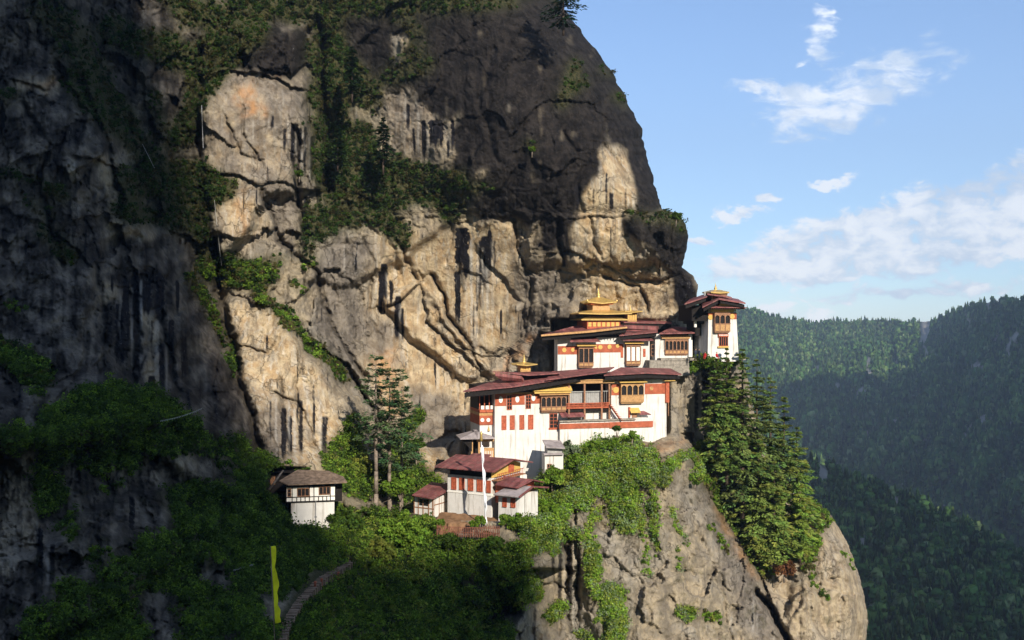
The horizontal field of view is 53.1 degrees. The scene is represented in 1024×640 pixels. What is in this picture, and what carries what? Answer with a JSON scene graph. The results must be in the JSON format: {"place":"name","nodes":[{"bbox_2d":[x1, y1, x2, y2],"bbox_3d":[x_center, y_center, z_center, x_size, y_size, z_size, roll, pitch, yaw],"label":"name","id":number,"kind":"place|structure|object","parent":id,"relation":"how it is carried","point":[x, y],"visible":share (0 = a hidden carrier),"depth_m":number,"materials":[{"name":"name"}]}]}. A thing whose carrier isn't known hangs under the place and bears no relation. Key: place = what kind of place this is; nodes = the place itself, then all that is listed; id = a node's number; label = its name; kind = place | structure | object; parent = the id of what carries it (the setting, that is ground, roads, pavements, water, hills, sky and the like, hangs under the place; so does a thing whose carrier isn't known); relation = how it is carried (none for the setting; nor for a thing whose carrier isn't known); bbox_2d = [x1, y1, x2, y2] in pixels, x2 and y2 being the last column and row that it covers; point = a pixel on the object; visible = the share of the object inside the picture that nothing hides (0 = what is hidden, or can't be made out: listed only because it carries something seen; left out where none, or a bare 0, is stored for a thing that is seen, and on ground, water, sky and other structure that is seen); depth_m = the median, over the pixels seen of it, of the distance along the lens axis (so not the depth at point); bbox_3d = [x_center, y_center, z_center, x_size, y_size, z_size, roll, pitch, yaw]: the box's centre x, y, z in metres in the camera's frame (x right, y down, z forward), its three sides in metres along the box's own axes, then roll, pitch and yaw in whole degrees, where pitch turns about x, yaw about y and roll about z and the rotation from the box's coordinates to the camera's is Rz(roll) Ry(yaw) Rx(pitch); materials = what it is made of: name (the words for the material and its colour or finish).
{"place":"outdoors","nodes":[
{"label":"outdoors","id":0,"kind":"place"},
{"bbox_2d":[277,560,354,639],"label":"path","id":1,"kind":"structure","parent":0,"point":[296,607],"depth_m":110.76,"materials":[{"name":"stone"}]},
{"bbox_2d":[0,0,867,639],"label":"cliff","id":2,"kind":"structure","parent":0,"point":[488,282],"depth_m":184.77,"materials":[{"name":"stone"}]},
{"bbox_2d":[0,344,325,639],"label":"scrub","id":3,"kind":"object","parent":2,"relation":"on","point":[108,404],"visible":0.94,"depth_m":108.44,"materials":[{"name":"green plant"}]},
{"bbox_2d":[0,257,351,383],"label":"scrub","id":4,"kind":"object","parent":2,"relation":"on","point":[243,270],"visible":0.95,"depth_m":181.57,"materials":[{"name":"green plant"}]},
{"bbox_2d":[270,546,280,639],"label":"prayer flag","id":5,"kind":"object","parent":2,"relation":"on","point":[276,608],"visible":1,"depth_m":83.96,"materials":[{"name":"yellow fabric"}]},
{"bbox_2d":[268,470,283,489],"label":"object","id":6,"kind":"object","parent":2,"relation":"on","point":[274,482],"visible":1,"depth_m":147.01,"materials":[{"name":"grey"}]},
{"bbox_2d":[267,468,293,492],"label":"shed","id":7,"kind":"structure","parent":2,"relation":"on","point":[278,487],"depth_m":156.37,"materials":[{"name":"brown wood"}]},
{"bbox_2d":[294,169,303,182],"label":"shrub","id":8,"kind":"object","parent":2,"relation":"on","point":[299,173],"visible":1,"depth_m":186.67,"materials":[{"name":"green plant"}]},
{"bbox_2d":[279,470,346,527],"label":"cottage","id":9,"kind":"structure","parent":2,"relation":"on","point":[311,494],"depth_m":152.96,"materials":[{"name":"white paint"}]},
{"bbox_2d":[297,488,308,496],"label":"window","id":10,"kind":"structure","parent":9,"relation":"in","point":[301,492],"depth_m":152.45,"materials":[{"name":"brown wood"}]},
{"bbox_2d":[319,486,329,494],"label":"window","id":11,"kind":"structure","parent":9,"relation":"in","point":[323,490],"depth_m":153.08,"materials":[{"name":"brown wood"}]},
{"bbox_2d":[327,127,351,170],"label":"conifer","id":12,"kind":"object","parent":2,"relation":"on","point":[337,156],"visible":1,"depth_m":193.79,"materials":[{"name":"green plant"}]},
{"bbox_2d":[0,0,687,262],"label":"scrub","id":13,"kind":"object","parent":2,"relation":"on","point":[123,207],"visible":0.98,"depth_m":190.34,"materials":[{"name":"green plant"}]},
{"bbox_2d":[326,505,365,529],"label":"shrub","id":14,"kind":"object","parent":2,"relation":"on","point":[347,516],"visible":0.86,"depth_m":152.27,"materials":[{"name":"green plant"}]},
{"bbox_2d":[338,46,363,102],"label":"conifer","id":15,"kind":"object","parent":2,"relation":"on","point":[351,66],"visible":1,"depth_m":192.84,"materials":[{"name":"green plant"}]},
{"bbox_2d":[348,451,373,473],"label":"broadleaf tree","id":16,"kind":"object","parent":2,"relation":"on","point":[363,461],"visible":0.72,"depth_m":169.29,"materials":[{"name":"green plant"}]},
{"bbox_2d":[352,354,400,505],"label":"pine tree","id":17,"kind":"object","parent":2,"relation":"on","point":[376,445],"visible":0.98,"depth_m":165.74,"materials":[{"name":"green plant"}]},
{"bbox_2d":[364,536,397,562],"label":"shrub","id":18,"kind":"object","parent":2,"relation":"on","point":[381,548],"visible":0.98,"depth_m":147.13,"materials":[{"name":"green plant"}]},
{"bbox_2d":[369,117,397,174],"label":"conifer","id":19,"kind":"object","parent":2,"relation":"on","point":[386,148],"visible":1,"depth_m":189.81,"materials":[{"name":"green plant"}]},
{"bbox_2d":[356,367,413,514],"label":"pine tree","id":20,"kind":"object","parent":2,"relation":"on","point":[387,428],"visible":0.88,"depth_m":167.46,"materials":[{"name":"green plant"}]},
{"bbox_2d":[380,470,416,509],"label":"broadleaf tree","id":21,"kind":"object","parent":2,"relation":"on","point":[401,482],"visible":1,"depth_m":167.11,"materials":[{"name":"green plant"}]},
{"bbox_2d":[369,385,433,508],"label":"pine tree","id":22,"kind":"object","parent":2,"relation":"on","point":[407,406],"visible":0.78,"depth_m":169.19,"materials":[{"name":"green plant"}]},
{"bbox_2d":[378,510,430,548],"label":"shrub","id":23,"kind":"object","parent":2,"relation":"on","point":[403,531],"visible":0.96,"depth_m":153.79,"materials":[{"name":"green plant"}]},
{"bbox_2d":[405,437,426,464],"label":"broadleaf tree","id":24,"kind":"object","parent":2,"relation":"on","point":[418,442],"visible":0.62,"depth_m":185.31,"materials":[{"name":"green plant"}]},
{"bbox_2d":[412,482,447,516],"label":"annexe","id":25,"kind":"structure","parent":2,"relation":"on","point":[430,497],"depth_m":165.38,"materials":[{"name":"paint"}]},
{"bbox_2d":[419,499,427,505],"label":"window","id":26,"kind":"structure","parent":25,"relation":"in","point":[424,502],"depth_m":164.91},
{"bbox_2d":[312,406,558,639],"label":"scrub","id":27,"kind":"object","parent":2,"relation":"on","point":[471,556],"visible":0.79,"depth_m":147.19,"materials":[{"name":"green plant"}]},
{"bbox_2d":[431,518,445,528],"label":"shrub","id":28,"kind":"object","parent":2,"relation":"on","point":[442,522],"visible":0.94,"depth_m":155.68,"materials":[{"name":"green plant"}]},
{"bbox_2d":[433,531,459,549],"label":"shrub","id":29,"kind":"object","parent":2,"relation":"on","point":[446,540],"visible":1,"depth_m":153.40,"materials":[{"name":"green plant"}]},
{"bbox_2d":[433,512,497,537],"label":"terrace","id":30,"kind":"structure","parent":2,"relation":"on","point":[454,520],"depth_m":159.86,"materials":[{"name":"stone"}]},
{"bbox_2d":[437,524,499,537],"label":"fence","id":31,"kind":"object","parent":2,"relation":"on","point":[470,532],"visible":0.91,"depth_m":153.80,"materials":[{"name":"brown wood"}]},
{"bbox_2d":[468,520,480,534],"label":"shrub","id":32,"kind":"object","parent":2,"relation":"on","point":[472,523],"visible":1,"depth_m":154.73,"materials":[{"name":"green plant"}]},
{"bbox_2d":[474,515,486,530],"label":"shrub","id":33,"kind":"object","parent":2,"relation":"on","point":[478,519],"visible":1,"depth_m":155.20,"materials":[{"name":"green plant"}]},
{"bbox_2d":[479,431,486,524],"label":"prayer flag pole","id":34,"kind":"object","parent":2,"relation":"on","point":[484,475],"visible":1,"depth_m":155.94,"materials":[{"name":"white fabric"}]},
{"bbox_2d":[434,453,532,517],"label":"monastery hall","id":35,"kind":"structure","parent":2,"relation":"on","point":[465,487],"depth_m":163.33,"materials":[{"name":"white paint"}]},
{"bbox_2d":[451,477,455,489],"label":"window","id":36,"kind":"structure","parent":35,"relation":"in","point":[453,480],"depth_m":164.47,"materials":[{"name":"red paint"}]},
{"bbox_2d":[459,478,464,489],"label":"window","id":37,"kind":"structure","parent":35,"relation":"in","point":[461,480],"depth_m":163.63,"materials":[{"name":"red paint"}]},
{"bbox_2d":[468,478,472,490],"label":"window","id":38,"kind":"structure","parent":35,"relation":"in","point":[470,481],"depth_m":162.83,"materials":[{"name":"red paint"}]},
{"bbox_2d":[477,479,482,491],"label":"window","id":39,"kind":"structure","parent":35,"relation":"in","point":[479,482],"depth_m":161.94,"materials":[{"name":"red paint"}]},
{"bbox_2d":[486,480,490,492],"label":"window","id":40,"kind":"structure","parent":35,"relation":"in","point":[488,483],"depth_m":161.13,"materials":[{"name":"red paint"}]},
{"bbox_2d":[508,463,513,472],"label":"window","id":41,"kind":"structure","parent":35,"relation":"in","point":[511,466],"depth_m":165.99,"materials":[{"name":"red paint"}]},
{"bbox_2d":[483,535,504,550],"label":"shrub","id":42,"kind":"object","parent":2,"relation":"on","point":[491,543],"visible":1,"depth_m":150.12,"materials":[{"name":"green plant"}]},
{"bbox_2d":[498,513,510,526],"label":"shrub","id":43,"kind":"object","parent":2,"relation":"on","point":[503,518],"visible":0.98,"depth_m":154.54,"materials":[{"name":"green plant"}]},
{"bbox_2d":[495,476,543,502],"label":"annexe","id":44,"kind":"structure","parent":2,"relation":"on","point":[512,482],"depth_m":160.86,"materials":[{"name":"red paint"}]},
{"bbox_2d":[507,512,531,530],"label":"shrub","id":45,"kind":"object","parent":2,"relation":"on","point":[518,515],"visible":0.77,"depth_m":153.79,"materials":[{"name":"green plant"}]},
{"bbox_2d":[493,486,548,520],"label":"annexe","id":46,"kind":"structure","parent":2,"relation":"on","point":[513,501],"depth_m":158.85,"materials":[{"name":"white paint"}]},
{"bbox_2d":[502,497,506,506],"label":"window","id":47,"kind":"structure","parent":46,"relation":"in","point":[504,500],"depth_m":158.56,"materials":[{"name":"red paint"}]},
{"bbox_2d":[511,497,515,507],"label":"window","id":48,"kind":"structure","parent":46,"relation":"in","point":[513,500],"depth_m":157.82,"materials":[{"name":"red paint"}]},
{"bbox_2d":[528,146,535,157],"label":"shrub","id":49,"kind":"object","parent":2,"relation":"on","point":[532,148],"visible":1,"depth_m":183.85,"materials":[{"name":"green plant"}]},
{"bbox_2d":[538,499,564,518],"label":"shrub","id":50,"kind":"object","parent":2,"relation":"on","point":[544,506],"visible":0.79,"depth_m":164.28,"materials":[{"name":"green plant"}]},
{"bbox_2d":[538,464,565,490],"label":"shrub","id":51,"kind":"object","parent":2,"relation":"on","point":[552,472],"visible":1,"depth_m":170.08,"materials":[{"name":"green plant"}]},
{"bbox_2d":[542,440,564,481],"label":"hut","id":52,"kind":"object","parent":2,"relation":"on","point":[552,454],"visible":0.69,"depth_m":174.33,"materials":[{"name":"white paint"}]},
{"bbox_2d":[540,0,587,35],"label":"conifer","id":53,"kind":"object","parent":2,"relation":"on","point":[563,23],"visible":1,"depth_m":184.05,"materials":[{"name":"green plant"}]},
{"bbox_2d":[559,469,575,487],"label":"shrub","id":54,"kind":"object","parent":2,"relation":"on","point":[568,476],"visible":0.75,"depth_m":171.06,"materials":[{"name":"green plant"}]},
{"bbox_2d":[562,440,581,455],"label":"shrub","id":55,"kind":"object","parent":2,"relation":"on","point":[570,447],"visible":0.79,"depth_m":176.35,"materials":[{"name":"green plant"}]},
{"bbox_2d":[463,356,681,479],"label":"temple","id":56,"kind":"structure","parent":2,"relation":"on","point":[522,411],"depth_m":181.67,"materials":[{"name":"white paint"}]},
{"bbox_2d":[456,427,494,456],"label":"pavilion","id":57,"kind":"structure","parent":56,"relation":"attached to","point":[470,440],"depth_m":177.78,"materials":[{"name":"grey metal"}]},
{"bbox_2d":[501,415,506,429],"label":"window","id":58,"kind":"structure","parent":56,"relation":"in","point":[503,418],"depth_m":179.43,"materials":[{"name":"red paint"}]},
{"bbox_2d":[507,395,511,409],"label":"window","id":59,"kind":"structure","parent":56,"relation":"in","point":[509,397],"depth_m":179.67,"materials":[{"name":"red paint"}]},
{"bbox_2d":[510,415,514,429],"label":"window","id":60,"kind":"structure","parent":56,"relation":"in","point":[512,417],"depth_m":179.80,"materials":[{"name":"red paint"}]},
{"bbox_2d":[519,415,523,428],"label":"window","id":61,"kind":"structure","parent":56,"relation":"in","point":[521,417],"depth_m":180.33,"materials":[{"name":"red paint"}]},
{"bbox_2d":[526,395,530,408],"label":"window","id":62,"kind":"structure","parent":56,"relation":"in","point":[528,397],"depth_m":180.64,"materials":[{"name":"red paint"}]},
{"bbox_2d":[528,415,532,428],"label":"window","id":63,"kind":"structure","parent":56,"relation":"in","point":[530,417],"depth_m":180.77,"materials":[{"name":"red paint"}]},
{"bbox_2d":[549,413,557,427],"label":"window","id":64,"kind":"structure","parent":56,"relation":"in","point":[552,417],"depth_m":181.92,"materials":[{"name":"red paint"}]},
{"bbox_2d":[539,393,569,411],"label":"bay window","id":65,"kind":"structure","parent":56,"relation":"in","point":[549,402],"depth_m":181.30,"materials":[{"name":"brown wood"}]},
{"bbox_2d":[618,380,646,403],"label":"bay window","id":66,"kind":"structure","parent":56,"relation":"in","point":[630,391],"depth_m":185.26,"materials":[{"name":"paint"}]},
{"bbox_2d":[665,381,668,401],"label":"corner window","id":67,"kind":"structure","parent":56,"relation":"in","point":[667,382],"depth_m":187.74,"materials":[{"name":"red paint"}]},
{"bbox_2d":[568,452,586,468],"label":"shrub","id":68,"kind":"object","parent":2,"relation":"on","point":[574,460],"visible":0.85,"depth_m":173.56,"materials":[{"name":"green plant"}]},
{"bbox_2d":[583,440,602,453],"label":"shrub","id":69,"kind":"object","parent":2,"relation":"on","point":[594,445],"visible":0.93,"depth_m":176.48,"materials":[{"name":"green plant"}]},
{"bbox_2d":[557,418,652,444],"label":"terrace wall","id":70,"kind":"structure","parent":2,"relation":"on","point":[576,432],"depth_m":183.40,"materials":[{"name":"white paint"}]},
{"bbox_2d":[539,286,671,371],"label":"temple","id":71,"kind":"structure","parent":2,"relation":"on","point":[599,335],"depth_m":194.29,"materials":[{"name":"white paint"}]},
{"bbox_2d":[576,344,596,367],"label":"bay window","id":72,"kind":"structure","parent":71,"relation":"in","point":[585,352],"depth_m":192.62,"materials":[{"name":"brown wood"}]},
{"bbox_2d":[624,342,643,365],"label":"bay window","id":73,"kind":"structure","parent":71,"relation":"in","point":[632,349],"depth_m":194.93,"materials":[{"name":"white wood"}]},
{"bbox_2d":[516,432,705,639],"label":"scrub","id":74,"kind":"object","parent":2,"relation":"on","point":[633,465],"visible":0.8,"depth_m":168.84,"materials":[{"name":"green plant"}]},
{"bbox_2d":[602,437,624,452],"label":"shrub","id":75,"kind":"object","parent":2,"relation":"on","point":[610,446],"visible":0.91,"depth_m":175.29,"materials":[{"name":"green plant"}]},
{"bbox_2d":[612,425,621,437],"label":"broadleaf tree","id":76,"kind":"object","parent":2,"relation":"on","point":[616,428],"visible":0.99,"depth_m":178.68,"materials":[{"name":"green plant"}]},
{"bbox_2d":[617,480,639,495],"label":"shrub","id":77,"kind":"object","parent":2,"relation":"on","point":[636,489],"visible":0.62,"depth_m":170.93,"materials":[{"name":"green plant"}]},
{"bbox_2d":[624,430,639,444],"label":"shrub","id":78,"kind":"object","parent":2,"relation":"on","point":[633,436],"visible":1,"depth_m":177.87,"materials":[{"name":"green plant"}]},
{"bbox_2d":[668,212,681,226],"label":"shrub","id":79,"kind":"object","parent":2,"relation":"on","point":[676,216],"visible":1,"depth_m":185.59,"materials":[{"name":"green plant"}]},
{"bbox_2d":[689,366,698,377],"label":"shrub","id":80,"kind":"object","parent":2,"relation":"on","point":[693,368],"visible":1,"depth_m":192.70,"materials":[{"name":"green plant"}]},
{"bbox_2d":[645,358,745,375],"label":"retaining wall","id":81,"kind":"structure","parent":2,"relation":"on","point":[681,366],"depth_m":194.81,"materials":[{"name":"stone"}]},
{"bbox_2d":[650,326,694,359],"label":"gallery","id":82,"kind":"object","parent":81,"relation":"on","point":[674,342],"visible":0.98,"depth_m":196.51,"materials":[{"name":"white paint"}]},
{"bbox_2d":[665,339,687,354],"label":"bay window","id":83,"kind":"structure","parent":82,"relation":"in","point":[672,346],"depth_m":196.61,"materials":[{"name":"brown wood"}]},
{"bbox_2d":[694,336,698,352],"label":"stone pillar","id":84,"kind":"structure","parent":81,"relation":"on","point":[696,342],"depth_m":197.55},
{"bbox_2d":[679,282,746,361],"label":"tower","id":85,"kind":"structure","parent":2,"relation":"on","point":[710,320],"depth_m":193.68,"materials":[{"name":"white paint"}]},
{"bbox_2d":[713,313,730,332],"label":"bay window","id":86,"kind":"structure","parent":85,"relation":"in","point":[721,321],"depth_m":193.23,"materials":[{"name":"brown wood"}]},
{"bbox_2d":[719,337,727,345],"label":"window","id":87,"kind":"structure","parent":85,"relation":"in","point":[723,341],"depth_m":193.80,"materials":[{"name":"red paint"}]},
{"bbox_2d":[696,358,731,455],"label":"conifer","id":88,"kind":"object","parent":2,"relation":"on","point":[715,435],"visible":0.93,"depth_m":190.46,"materials":[{"name":"green plant"}]},
{"bbox_2d":[705,357,722,375],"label":"shrub","id":89,"kind":"object","parent":2,"relation":"on","point":[711,367],"visible":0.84,"depth_m":192.31,"materials":[{"name":"green plant"}]},
{"bbox_2d":[700,348,756,484],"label":"conifer","id":90,"kind":"object","parent":2,"relation":"on","point":[725,465],"visible":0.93,"depth_m":190.30,"materials":[{"name":"green plant"}]},
{"bbox_2d":[719,437,754,532],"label":"conifer","id":91,"kind":"object","parent":2,"relation":"on","point":[733,510],"visible":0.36,"depth_m":195.00,"materials":[{"name":"green plant"}]},
{"bbox_2d":[707,349,779,519],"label":"conifer","id":92,"kind":"object","parent":2,"relation":"on","point":[741,497],"visible":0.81,"depth_m":191.80,"materials":[{"name":"green plant"}]},
{"bbox_2d":[723,359,785,515],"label":"conifer","id":93,"kind":"object","parent":2,"relation":"on","point":[757,404],"visible":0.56,"depth_m":194.82,"materials":[{"name":"green plant"}]},
{"bbox_2d":[729,435,789,569],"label":"conifer","id":94,"kind":"object","parent":2,"relation":"on","point":[758,502],"visible":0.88,"depth_m":190.55,"materials":[{"name":"green plant"}]},
{"bbox_2d":[687,352,855,624],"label":"scrub","id":95,"kind":"object","parent":2,"relation":"on","point":[714,487],"visible":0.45,"depth_m":194.03,"materials":[{"name":"green plant"}]},
{"bbox_2d":[745,377,801,535],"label":"conifer","id":96,"kind":"object","parent":2,"relation":"on","point":[777,440],"visible":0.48,"depth_m":195.89,"materials":[{"name":"green plant"}]},
{"bbox_2d":[746,460,806,572],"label":"conifer","id":97,"kind":"object","parent":2,"relation":"on","point":[779,541],"visible":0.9,"depth_m":189.82,"materials":[{"name":"green plant"}]},
{"bbox_2d":[773,560,796,582],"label":"shrub","id":98,"kind":"object","parent":2,"relation":"on","point":[788,567],"visible":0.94,"depth_m":189.15,"materials":[{"name":"brown plant"}]},
{"bbox_2d":[753,397,822,559],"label":"conifer","id":99,"kind":"object","parent":2,"relation":"on","point":[783,433],"visible":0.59,"depth_m":195.63,"materials":[{"name":"green plant"}]},
{"bbox_2d":[785,475,818,562],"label":"conifer","id":100,"kind":"object","parent":2,"relation":"on","point":[802,536],"visible":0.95,"depth_m":192.20,"materials":[{"name":"green plant"}]},
{"bbox_2d":[779,427,824,537],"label":"conifer","id":101,"kind":"object","parent":2,"relation":"on","point":[798,470],"visible":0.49,"depth_m":197.25,"materials":[{"name":"green plant"}]},
{"bbox_2d":[804,563,815,575],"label":"shrub","id":102,"kind":"object","parent":2,"relation":"on","point":[809,566],"visible":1,"depth_m":189.55,"materials":[{"name":"green plant"}]},
{"bbox_2d":[564,0,1023,321],"label":"sky","id":103,"kind":"structure","parent":0,"point":[849,159],"materials":[{"name":"blue"}]},
{"bbox_2d":[736,302,1023,546],"bbox_3d":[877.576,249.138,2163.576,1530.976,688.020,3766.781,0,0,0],"label":"trees","id":104,"kind":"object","parent":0,"point":[924,329],"depth_m":1950.01,"materials":[{"name":"plant"}]},
{"bbox_2d":[697,294,1023,550],"bbox_3d":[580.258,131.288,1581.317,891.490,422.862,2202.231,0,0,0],"label":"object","id":105,"kind":"object","parent":104,"relation":"on","point":[936,457],"visible":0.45,"depth_m":1654.68,"materials":[{"name":"plant"}]},
{"bbox_2d":[773,445,1011,616],"bbox_3d":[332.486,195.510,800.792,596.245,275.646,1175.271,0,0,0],"label":"hillside","id":106,"kind":"structure","parent":0,"point":[823,472],"depth_m":771.43,"materials":[{"name":"plant"}]},
{"bbox_2d":[762,433,1023,639],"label":"forest","id":107,"kind":"object","parent":106,"relation":"on","point":[950,591],"visible":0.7,"depth_m":637.80,"materials":[{"name":"plant"}]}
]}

